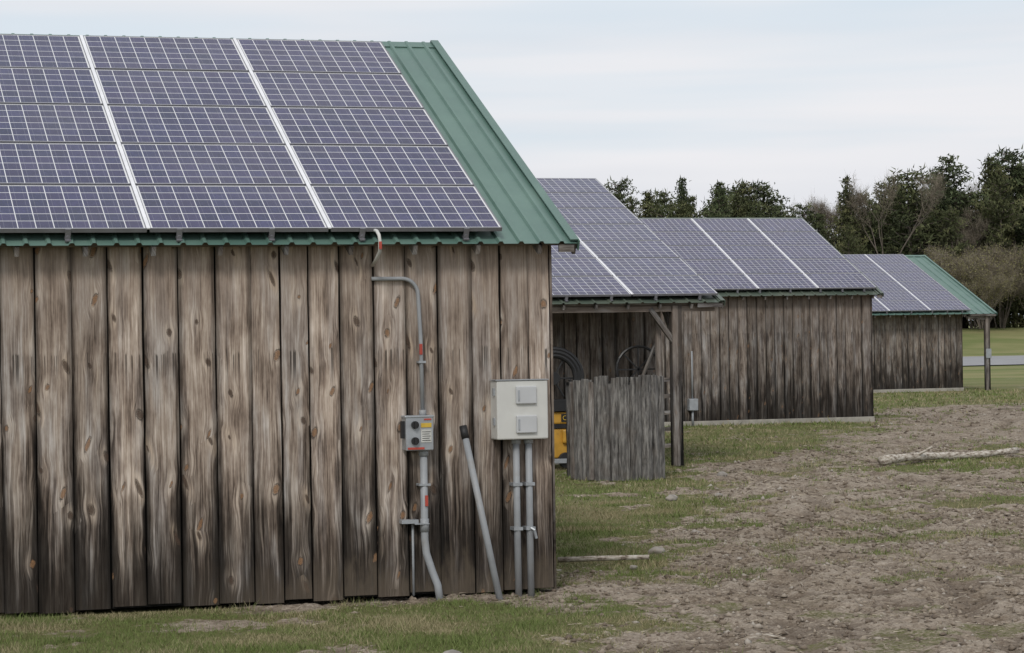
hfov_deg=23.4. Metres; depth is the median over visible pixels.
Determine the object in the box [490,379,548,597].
electrical enclosure
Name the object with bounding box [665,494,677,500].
stone
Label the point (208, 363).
wooden barn
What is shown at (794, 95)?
sky
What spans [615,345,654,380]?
wagon wheel
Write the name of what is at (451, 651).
stone
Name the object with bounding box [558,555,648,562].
fallen pole
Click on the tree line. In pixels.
(972, 242)
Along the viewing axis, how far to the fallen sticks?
23.96 m
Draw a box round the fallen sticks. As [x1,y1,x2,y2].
[556,462,1007,638]
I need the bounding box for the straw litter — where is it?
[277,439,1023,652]
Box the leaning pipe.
[459,425,502,600]
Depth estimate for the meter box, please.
63.37 m
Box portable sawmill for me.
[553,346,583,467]
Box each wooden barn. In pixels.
[0,33,579,613]
[536,178,725,465]
[638,217,883,426]
[842,254,996,392]
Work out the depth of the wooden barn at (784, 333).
64.47 m
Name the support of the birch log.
on the ground at (1006, 342)
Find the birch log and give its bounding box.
[877,446,1019,464]
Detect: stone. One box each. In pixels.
[443,649,460,652]
[648,546,664,553]
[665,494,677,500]
[717,471,727,476]
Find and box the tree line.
[604,144,1023,328]
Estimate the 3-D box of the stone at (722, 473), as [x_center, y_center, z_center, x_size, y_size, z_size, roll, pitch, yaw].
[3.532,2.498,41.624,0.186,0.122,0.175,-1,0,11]
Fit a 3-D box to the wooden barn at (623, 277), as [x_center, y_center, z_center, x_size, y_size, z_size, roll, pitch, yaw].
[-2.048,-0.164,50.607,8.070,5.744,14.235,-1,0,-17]
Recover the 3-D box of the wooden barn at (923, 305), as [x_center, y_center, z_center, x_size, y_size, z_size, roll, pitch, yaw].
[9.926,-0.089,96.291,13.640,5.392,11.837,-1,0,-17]
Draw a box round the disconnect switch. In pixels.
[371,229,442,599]
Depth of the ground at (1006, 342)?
25.47 m
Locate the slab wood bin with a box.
[565,375,664,480]
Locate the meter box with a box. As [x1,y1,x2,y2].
[687,351,697,424]
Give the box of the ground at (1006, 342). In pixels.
[0,324,1023,652]
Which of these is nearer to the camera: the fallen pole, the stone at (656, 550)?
the fallen pole
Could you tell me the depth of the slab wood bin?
41.04 m
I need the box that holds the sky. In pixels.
[0,0,1023,242]
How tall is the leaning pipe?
1.639 m
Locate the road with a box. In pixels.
[963,355,1023,365]

